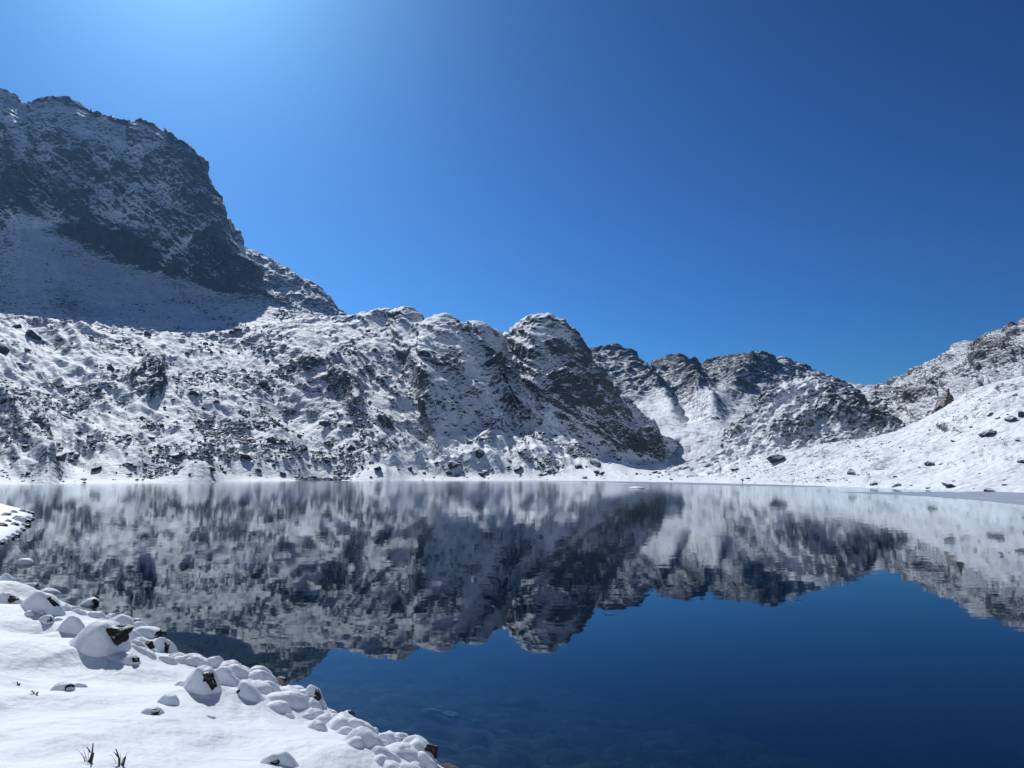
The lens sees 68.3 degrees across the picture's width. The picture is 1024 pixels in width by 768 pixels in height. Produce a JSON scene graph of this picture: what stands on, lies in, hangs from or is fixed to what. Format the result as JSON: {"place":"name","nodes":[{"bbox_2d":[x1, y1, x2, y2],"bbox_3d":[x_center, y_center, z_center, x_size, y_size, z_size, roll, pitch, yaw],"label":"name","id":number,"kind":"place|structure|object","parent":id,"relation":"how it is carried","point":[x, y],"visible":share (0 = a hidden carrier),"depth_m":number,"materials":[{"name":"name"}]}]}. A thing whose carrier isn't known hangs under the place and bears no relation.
{"place":"outdoors","nodes":[
{"label":"outdoors","id":0,"kind":"place"},
{"bbox_2d":[0,503,31,539],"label":"snowy spur","id":1,"kind":"structure","parent":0,"point":[7,531],"depth_m":47.22,"materials":[{"name":"white"}]},
{"bbox_2d":[14,517,31,523],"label":"snowy rock","id":2,"kind":"object","parent":1,"relation":"on","point":[24,520],"visible":0.91,"depth_m":48.01,"materials":[{"name":"white stone"}]},
{"bbox_2d":[0,88,324,333],"bbox_3d":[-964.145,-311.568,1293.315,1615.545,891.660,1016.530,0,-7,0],"label":"mountain","id":3,"kind":"structure","parent":0,"point":[96,200],"depth_m":1241.24,"materials":[{"name":"stone"}]},
{"bbox_2d":[0,258,325,332],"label":"talus rubble","id":4,"kind":"object","parent":3,"relation":"on","point":[286,300],"visible":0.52,"depth_m":1122.35,"materials":[{"name":"stone"}]},
{"bbox_2d":[0,581,442,767],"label":"snowy bank","id":5,"kind":"structure","parent":0,"point":[44,727],"depth_m":7.16,"materials":[{"name":"snow"}]},
{"bbox_2d":[0,573,15,580],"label":"snowy rock","id":6,"kind":"object","parent":5,"relation":"on","point":[6,577],"visible":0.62,"depth_m":19.56,"materials":[{"name":"white"}]},
{"bbox_2d":[0,592,21,603],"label":"snowy rock","id":7,"kind":"object","parent":5,"relation":"on","point":[6,597],"visible":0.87,"depth_m":13.63,"materials":[{"name":"white stone"}]},
{"bbox_2d":[24,610,34,615],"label":"snowy rock","id":8,"kind":"object","parent":5,"relation":"on","point":[29,613],"visible":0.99,"depth_m":12.91,"materials":[{"name":"white"}]},
{"bbox_2d":[25,583,41,590],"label":"snowy rock","id":9,"kind":"object","parent":5,"relation":"on","point":[37,586],"visible":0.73,"depth_m":21.27,"materials":[{"name":"white stone"}]},
{"bbox_2d":[20,590,60,614],"bbox_3d":[-8.379,3.896,13.408,0.847,0.496,0.645,-5,-9,37],"label":"snowy rock","id":10,"kind":"object","parent":5,"relation":"on","point":[47,603],"visible":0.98,"depth_m":13.19,"materials":[{"name":"white stone"}]},
{"bbox_2d":[38,615,55,623],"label":"snowy rock","id":11,"kind":"object","parent":5,"relation":"on","point":[47,619],"visible":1,"depth_m":12.83,"materials":[{"name":"white stone"}]},
{"bbox_2d":[41,588,62,596],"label":"snowy rock","id":12,"kind":"object","parent":5,"relation":"on","point":[56,593],"visible":0.72,"depth_m":20.31,"materials":[{"name":"white"}]},
{"bbox_2d":[49,681,75,690],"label":"snowy rock","id":13,"kind":"object","parent":5,"relation":"on","point":[64,685],"visible":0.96,"depth_m":7.76,"materials":[{"name":"white stone"}]},
{"bbox_2d":[55,615,84,634],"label":"snowy rock","id":14,"kind":"object","parent":5,"relation":"on","point":[72,624],"visible":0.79,"depth_m":12.19,"materials":[{"name":"white"}]},
{"bbox_2d":[72,608,87,614],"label":"snowy rock","id":15,"kind":"object","parent":5,"relation":"on","point":[81,611],"visible":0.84,"depth_m":14.17,"materials":[{"name":"white"}]},
{"bbox_2d":[74,683,87,687],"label":"snowy rock","id":16,"kind":"object","parent":5,"relation":"on","point":[80,685],"visible":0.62,"depth_m":8.05,"materials":[{"name":"white"}]},
{"bbox_2d":[78,743,94,761],"bbox_3d":[-3.111,2.703,5.507,0.122,0.163,0.050,0,-7,0],"label":"dry stalk","id":17,"kind":"object","parent":5,"relation":"on","point":[91,756],"visible":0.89,"depth_m":5.50,"materials":[{"name":"plant"}]},
{"bbox_2d":[78,597,99,608],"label":"snowy rock","id":18,"kind":"object","parent":5,"relation":"on","point":[91,603],"visible":0.97,"depth_m":18.56,"materials":[{"name":"white stone"}]},
{"bbox_2d":[87,611,106,618],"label":"snowy rock","id":19,"kind":"object","parent":5,"relation":"on","point":[97,614],"visible":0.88,"depth_m":14.32,"materials":[{"name":"white"}]},
{"bbox_2d":[69,620,134,656],"bbox_3d":[-5.462,3.375,10.029,0.784,0.497,0.928,4,-8,-29],"label":"snowy rock","id":20,"kind":"object","parent":5,"relation":"on","point":[99,638],"visible":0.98,"depth_m":9.78,"materials":[{"name":"white stone"}]},
{"bbox_2d":[109,749,126,765],"bbox_3d":[-2.916,2.771,5.584,0.151,0.143,0.034,1,-7,-5],"label":"dry stalk","id":21,"kind":"object","parent":5,"relation":"on","point":[122,763],"visible":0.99,"depth_m":5.58,"materials":[{"name":"plant"}]},
{"bbox_2d":[110,614,134,625],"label":"snowy rock","id":22,"kind":"object","parent":5,"relation":"on","point":[122,619],"visible":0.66,"depth_m":13.96,"materials":[{"name":"white"}]},
{"bbox_2d":[121,654,140,664],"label":"snowy rock","id":23,"kind":"object","parent":5,"relation":"on","point":[131,659],"visible":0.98,"depth_m":9.68,"materials":[{"name":"white stone"}]},
{"bbox_2d":[129,630,143,640],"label":"snowy rock","id":24,"kind":"object","parent":5,"relation":"on","point":[133,634],"visible":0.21,"depth_m":12.55,"materials":[{"name":"white"}]},
{"bbox_2d":[131,643,147,654],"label":"snowy rock","id":25,"kind":"object","parent":5,"relation":"on","point":[140,649],"visible":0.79,"depth_m":10.31,"materials":[{"name":"white"}]},
{"bbox_2d":[130,639,149,649],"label":"snowy rock","id":26,"kind":"object","parent":5,"relation":"on","point":[137,642],"visible":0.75,"depth_m":10.39,"materials":[{"name":"white"}]},
{"bbox_2d":[135,621,147,626],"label":"snowy rock","id":27,"kind":"object","parent":5,"relation":"on","point":[139,623],"visible":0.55,"depth_m":14.18,"materials":[{"name":"white"}]},
{"bbox_2d":[135,637,154,652],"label":"snowy rock","id":28,"kind":"object","parent":5,"relation":"on","point":[149,644],"visible":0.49,"depth_m":11.36,"materials":[{"name":"white stone"}]},
{"bbox_2d":[134,626,166,638],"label":"snowy rock","id":29,"kind":"object","parent":5,"relation":"on","point":[151,632],"visible":0.74,"depth_m":13.78,"materials":[{"name":"white stone"}]},
{"bbox_2d":[145,649,156,658],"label":"snowy rock","id":30,"kind":"object","parent":5,"relation":"on","point":[150,654],"visible":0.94,"depth_m":10.32,"materials":[{"name":"white"}]},
{"bbox_2d":[140,706,164,714],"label":"snowy rock","id":31,"kind":"object","parent":5,"relation":"on","point":[152,710],"visible":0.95,"depth_m":7.16,"materials":[{"name":"white stone"}]},
{"bbox_2d":[153,637,178,652],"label":"snowy rock","id":32,"kind":"object","parent":5,"relation":"on","point":[162,644],"visible":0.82,"depth_m":12.16,"materials":[{"name":"white stone"}]},
{"bbox_2d":[158,655,177,664],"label":"snowy rock","id":33,"kind":"object","parent":5,"relation":"on","point":[169,659],"visible":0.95,"depth_m":10.44,"materials":[{"name":"white"}]},
{"bbox_2d":[157,693,179,704],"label":"snowy rock","id":34,"kind":"object","parent":5,"relation":"on","point":[169,699],"visible":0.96,"depth_m":7.72,"materials":[{"name":"white stone"}]},
{"bbox_2d":[173,655,187,663],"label":"snowy rock","id":35,"kind":"object","parent":5,"relation":"on","point":[180,659],"visible":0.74,"depth_m":10.68,"materials":[{"name":"white"}]},
{"bbox_2d":[184,657,194,665],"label":"snowy rock","id":36,"kind":"object","parent":5,"relation":"on","point":[189,661],"visible":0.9,"depth_m":10.70,"materials":[{"name":"white"}]},
{"bbox_2d":[186,653,205,665],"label":"snowy rock","id":37,"kind":"object","parent":5,"relation":"on","point":[195,657],"visible":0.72,"depth_m":10.79,"materials":[{"name":"white"}]},
{"bbox_2d":[183,665,221,694],"bbox_3d":[-3.456,3.294,8.363,0.476,0.339,0.379,0,-7,0],"label":"snowy rock","id":38,"kind":"object","parent":5,"relation":"on","point":[203,680],"visible":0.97,"depth_m":8.25,"materials":[{"name":"white stone"}]},
{"bbox_2d":[207,656,223,666],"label":"snowy rock","id":39,"kind":"object","parent":5,"relation":"on","point":[214,661],"visible":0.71,"depth_m":10.93,"materials":[{"name":"white"}]},
{"bbox_2d":[214,666,236,684],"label":"snowy rock","id":40,"kind":"object","parent":5,"relation":"on","point":[224,673],"visible":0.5,"depth_m":9.27,"materials":[{"name":"white"}]},
{"bbox_2d":[216,660,236,668],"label":"snowy rock","id":41,"kind":"object","parent":5,"relation":"on","point":[226,663],"visible":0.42,"depth_m":10.95,"materials":[{"name":"white"}]},
{"bbox_2d":[224,673,237,685],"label":"snowy rock","id":42,"kind":"object","parent":5,"relation":"on","point":[231,681],"visible":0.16,"depth_m":9.29,"materials":[{"name":"white stone"}]},
{"bbox_2d":[228,664,249,677],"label":"snowy rock","id":43,"kind":"object","parent":5,"relation":"on","point":[239,670],"visible":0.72,"depth_m":10.57,"materials":[{"name":"white"}]},
{"bbox_2d":[236,679,264,701],"bbox_3d":[-2.966,3.519,8.588,0.359,0.309,0.389,0,-7,0],"label":"snowy rock","id":44,"kind":"object","parent":5,"relation":"on","point":[247,690],"visible":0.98,"depth_m":8.47,"materials":[{"name":"white stone"}]},
{"bbox_2d":[249,665,272,674],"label":"snowy rock","id":45,"kind":"object","parent":5,"relation":"on","point":[260,668],"visible":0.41,"depth_m":11.05,"materials":[{"name":"white"}]},
{"bbox_2d":[251,680,273,694],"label":"snowy rock","id":46,"kind":"object","parent":5,"relation":"on","point":[262,687],"visible":0.45,"depth_m":8.91,"materials":[{"name":"white"}]},
{"bbox_2d":[246,669,279,686],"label":"snowy rock","id":47,"kind":"object","parent":5,"relation":"on","point":[259,674],"visible":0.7,"depth_m":10.64,"materials":[{"name":"white"}]},
{"bbox_2d":[263,680,281,691],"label":"snowy rock","id":48,"kind":"object","parent":5,"relation":"on","point":[276,687],"visible":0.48,"depth_m":9.02,"materials":[{"name":"white"}]},
{"bbox_2d":[260,751,298,766],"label":"snowy rock","id":49,"kind":"object","parent":5,"relation":"on","point":[285,758],"visible":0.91,"depth_m":6.21,"materials":[{"name":"white stone"}]},
{"bbox_2d":[267,700,292,713],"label":"snowy rock","id":50,"kind":"object","parent":5,"relation":"on","point":[281,706],"visible":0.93,"depth_m":8.50,"materials":[{"name":"white"}]},
{"bbox_2d":[266,691,310,707],"bbox_3d":[-2.675,3.755,8.934,0.558,0.289,0.463,6,-9,-43],"label":"snowy rock","id":51,"kind":"object","parent":5,"relation":"on","point":[282,696],"visible":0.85,"depth_m":8.77,"materials":[{"name":"white"}]},
{"bbox_2d":[280,686,301,692],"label":"snowy rock","id":52,"kind":"object","parent":5,"relation":"on","point":[286,688],"visible":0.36,"depth_m":9.16,"materials":[{"name":"white"}]},
{"bbox_2d":[291,691,306,708],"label":"snowy rock","id":53,"kind":"object","parent":5,"relation":"on","point":[297,702],"visible":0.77,"depth_m":8.80,"materials":[{"name":"white"}]},
{"bbox_2d":[301,713,313,718],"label":"snowy rock","id":54,"kind":"object","parent":5,"relation":"on","point":[308,715],"visible":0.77,"depth_m":8.60,"materials":[{"name":"white"}]},
{"bbox_2d":[305,684,323,701],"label":"snowy rock","id":55,"kind":"object","parent":5,"relation":"on","point":[313,691],"visible":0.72,"depth_m":9.22,"materials":[{"name":"white stone"}]},
{"bbox_2d":[306,708,323,718],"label":"snowy rock","id":56,"kind":"object","parent":5,"relation":"on","point":[316,712],"visible":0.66,"depth_m":8.68,"materials":[{"name":"white"}]},
{"bbox_2d":[308,697,322,709],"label":"snowy rock","id":57,"kind":"object","parent":5,"relation":"on","point":[313,702],"visible":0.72,"depth_m":9.05,"materials":[{"name":"white"}]},
{"bbox_2d":[306,720,327,730],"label":"snowy rock","id":58,"kind":"object","parent":5,"relation":"on","point":[319,725],"visible":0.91,"depth_m":7.98,"materials":[{"name":"white"}]},
{"bbox_2d":[314,713,333,723],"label":"snowy rock","id":59,"kind":"object","parent":5,"relation":"on","point":[325,718],"visible":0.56,"depth_m":8.54,"materials":[{"name":"white"}]},
{"bbox_2d":[325,713,354,730],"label":"snowy rock","id":60,"kind":"object","parent":5,"relation":"on","point":[337,721],"visible":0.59,"depth_m":8.30,"materials":[{"name":"white"}]},
{"bbox_2d":[334,726,353,734],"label":"snowy rock","id":61,"kind":"object","parent":5,"relation":"on","point":[345,730],"visible":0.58,"depth_m":8.01,"materials":[{"name":"white"}]},
{"bbox_2d":[345,736,363,747],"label":"snowy rock","id":62,"kind":"object","parent":5,"relation":"on","point":[356,741],"visible":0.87,"depth_m":7.00,"materials":[{"name":"white"}]},
{"bbox_2d":[342,726,384,747],"bbox_3d":[-1.423,3.432,7.242,0.469,0.333,0.451,0,-7,0],"label":"snowy rock","id":63,"kind":"object","parent":5,"relation":"on","point":[370,738],"visible":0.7,"depth_m":7.10,"materials":[{"name":"white"}]},
{"bbox_2d":[348,718,378,733],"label":"snowy rock","id":64,"kind":"object","parent":5,"relation":"on","point":[354,723],"visible":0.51,"depth_m":8.30,"materials":[{"name":"white"}]},
{"bbox_2d":[374,754,388,763],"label":"snowy rock","id":65,"kind":"object","parent":5,"relation":"on","point":[379,758],"visible":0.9,"depth_m":6.85,"materials":[{"name":"white"}]},
{"bbox_2d":[370,746,400,761],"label":"snowy rock","id":66,"kind":"object","parent":5,"relation":"on","point":[386,752],"visible":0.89,"depth_m":6.98,"materials":[{"name":"white"}]},
{"bbox_2d":[378,732,394,743],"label":"snowy rock","id":67,"kind":"object","parent":5,"relation":"on","point":[389,737],"visible":0.41,"depth_m":7.85,"materials":[{"name":"white"}]},
{"bbox_2d":[382,760,399,767],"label":"snowy rock","id":68,"kind":"object","parent":5,"relation":"on","point":[390,764],"visible":0.91,"depth_m":6.80,"materials":[{"name":"white"}]},
{"bbox_2d":[387,730,408,737],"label":"snowy rock","id":69,"kind":"object","parent":5,"relation":"on","point":[400,734],"visible":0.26,"depth_m":8.97,"materials":[{"name":"white"}]},
{"bbox_2d":[394,734,405,741],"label":"snowy rock","id":70,"kind":"object","parent":5,"relation":"on","point":[397,738],"visible":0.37,"depth_m":7.88,"materials":[{"name":"white stone"}]},
{"bbox_2d":[385,742,418,761],"bbox_3d":[-1.069,3.637,7.402,0.431,0.238,0.404,0,-7,0],"label":"snowy rock","id":71,"kind":"object","parent":5,"relation":"on","point":[410,754],"visible":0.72,"depth_m":7.28,"materials":[{"name":"white"}]},
{"bbox_2d":[398,743,410,748],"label":"snowy rock","id":72,"kind":"object","parent":5,"relation":"on","point":[401,746],"visible":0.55,"depth_m":7.34,"materials":[{"name":"white"}]},
{"bbox_2d":[400,763,420,767],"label":"snowy rock","id":73,"kind":"object","parent":5,"relation":"on","point":[406,765],"visible":0.91,"depth_m":6.84,"materials":[{"name":"white"}]},
{"bbox_2d":[401,735,438,763],"bbox_3d":[-0.959,3.707,7.582,0.378,0.360,0.493,7,-9,-44],"label":"snowy rock","id":74,"kind":"object","parent":5,"relation":"on","point":[419,743],"visible":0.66,"depth_m":7.48,"materials":[{"name":"white stone"}]},
{"bbox_2d":[417,751,436,767],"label":"snowy rock","id":75,"kind":"object","parent":5,"relation":"on","point":[425,760],"visible":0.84,"depth_m":7.26,"materials":[{"name":"white"}]},
{"bbox_2d":[244,246,346,315],"bbox_3d":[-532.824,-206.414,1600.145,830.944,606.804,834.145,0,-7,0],"label":"mountain ridge","id":76,"kind":"structure","parent":0,"point":[284,281],"depth_m":1617.63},
{"bbox_2d":[0,306,741,484],"bbox_3d":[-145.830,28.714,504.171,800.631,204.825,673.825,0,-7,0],"label":"moraine slope","id":77,"kind":"structure","parent":0,"point":[159,388],"depth_m":435.61,"materials":[{"name":"snow"}]},
{"bbox_2d":[0,345,9,354],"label":"boulder","id":78,"kind":"object","parent":77,"relation":"on","point":[4,350],"visible":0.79,"depth_m":404.86,"materials":[{"name":"stone"}]},
{"bbox_2d":[25,329,41,339],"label":"boulder","id":79,"kind":"object","parent":77,"relation":"on","point":[32,333],"visible":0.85,"depth_m":452.77,"materials":[{"name":"stone"}]},
{"bbox_2d":[56,452,65,460],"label":"boulder","id":80,"kind":"object","parent":77,"relation":"on","point":[60,456],"visible":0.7,"depth_m":252.34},
{"bbox_2d":[169,452,184,458],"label":"boulder","id":81,"kind":"object","parent":77,"relation":"on","point":[176,455],"visible":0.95,"depth_m":293.52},
{"bbox_2d":[240,454,253,460],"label":"boulder","id":82,"kind":"object","parent":77,"relation":"on","point":[245,456],"visible":0.98,"depth_m":336.50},
{"bbox_2d":[259,379,268,387],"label":"boulder","id":83,"kind":"object","parent":77,"relation":"on","point":[263,383],"visible":0.8,"depth_m":480.03,"materials":[{"name":"stone"}]},
{"bbox_2d":[266,437,275,444],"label":"boulder","id":84,"kind":"object","parent":77,"relation":"on","point":[272,440],"visible":0.9,"depth_m":371.40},
{"bbox_2d":[319,418,331,426],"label":"boulder","id":85,"kind":"object","parent":77,"relation":"on","point":[325,422],"visible":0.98,"depth_m":423.84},
{"bbox_2d":[346,443,356,451],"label":"boulder","id":86,"kind":"object","parent":77,"relation":"on","point":[350,447],"visible":0.7,"depth_m":383.84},
{"bbox_2d":[0,307,703,482],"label":"talus rubble","id":87,"kind":"object","parent":77,"relation":"on","point":[206,434],"visible":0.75,"depth_m":407.83,"materials":[{"name":"stone"}]},
{"bbox_2d":[448,461,460,467],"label":"boulder","id":88,"kind":"object","parent":77,"relation":"on","point":[452,464],"visible":1,"depth_m":368.26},
{"bbox_2d":[475,449,484,457],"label":"boulder","id":89,"kind":"object","parent":77,"relation":"on","point":[479,453],"visible":1,"depth_m":374.13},
{"bbox_2d":[590,458,600,466],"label":"boulder","id":90,"kind":"object","parent":77,"relation":"on","point":[595,462],"visible":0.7,"depth_m":379.71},
{"bbox_2d":[0,480,1023,579],"bbox_3d":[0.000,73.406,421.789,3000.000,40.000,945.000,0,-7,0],"label":"lake","id":91,"kind":"structure","parent":0,"point":[77,529],"depth_m":46.00,"materials":[{"name":"liquid"}]},
{"bbox_2d":[15,558,33,564],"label":"snowy rock","id":92,"kind":"object","parent":91,"relation":"in","point":[23,561],"visible":0.89,"depth_m":26.83,"materials":[{"name":"white stone"}]},
{"bbox_2d":[579,481,824,486],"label":"ice shelf","id":93,"kind":"object","parent":91,"relation":"on","point":[703,483],"visible":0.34,"depth_m":244.29,"materials":[{"name":"ice"}]},
{"bbox_2d":[846,491,1023,504],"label":"ice sheet","id":94,"kind":"object","parent":91,"relation":"on","point":[1011,497],"visible":0.79,"depth_m":110.43,"materials":[{"name":"ice"}]},
{"bbox_2d":[0,0,1023,385],"label":"sky","id":95,"kind":"structure","parent":0,"point":[835,188],"materials":[{"name":"blue"}]},
{"bbox_2d":[15,560,1023,767],"bbox_3d":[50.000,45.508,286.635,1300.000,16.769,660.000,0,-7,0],"label":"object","id":96,"kind":"structure","parent":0,"point":[633,665],"depth_m":75.51,"materials":[{"name":"liquid"}]},
{"bbox_2d":[421,708,442,714],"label":"submerged stone","id":97,"kind":"object","parent":96,"relation":"on","point":[431,711],"visible":1,"depth_m":12.46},
{"bbox_2d":[442,711,457,716],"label":"submerged stone","id":98,"kind":"object","parent":96,"relation":"on","point":[450,713],"visible":0.96,"depth_m":13.02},
{"bbox_2d":[590,343,856,464],"bbox_3d":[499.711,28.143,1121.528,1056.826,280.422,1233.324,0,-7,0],"label":"valley peaks","id":99,"kind":"object","parent":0,"point":[694,406],"visible":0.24,"depth_m":1170.00,"materials":[{"name":"snow"}]},
{"bbox_2d":[664,376,905,480],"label":"rocky knoll","id":100,"kind":"structure","parent":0,"point":[795,414],"depth_m":379.69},
{"bbox_2d":[700,376,1023,492],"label":"white snow slope","id":101,"kind":"structure","parent":0,"point":[995,463],"depth_m":228.39,"materials":[{"name":"snow"}]},
{"bbox_2d":[766,454,785,462],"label":"boulder","id":102,"kind":"object","parent":101,"relation":"on","point":[775,458],"visible":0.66,"depth_m":297.40,"materials":[{"name":"stone"}]},
{"bbox_2d":[715,393,1023,485],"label":"talus rubble","id":103,"kind":"object","parent":101,"relation":"on","point":[842,456],"visible":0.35,"depth_m":255.43,"materials":[{"name":"stone"}]},
{"bbox_2d":[941,482,955,487],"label":"boulder","id":104,"kind":"object","parent":101,"relation":"on","point":[948,485],"visible":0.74,"depth_m":146.14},
{"bbox_2d":[978,429,996,437],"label":"boulder","id":105,"kind":"object","parent":101,"relation":"on","point":[984,433],"visible":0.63,"depth_m":209.79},
{"bbox_2d":[1004,416,1017,421],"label":"boulder","id":106,"kind":"object","parent":101,"relation":"on","point":[1010,418],"visible":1,"depth_m":215.84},
{"bbox_2d":[852,318,1023,425],"bbox_3d":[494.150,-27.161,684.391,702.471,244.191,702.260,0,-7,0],"label":"rocky mountain","id":107,"kind":"structure","parent":0,"point":[916,393],"depth_m":499.53,"materials":[{"name":"snow"}]},
{"bbox_2d":[933,388,953,409],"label":"rock tower","id":108,"kind":"structure","parent":107,"relation":"on","point":[946,398],"depth_m":377.41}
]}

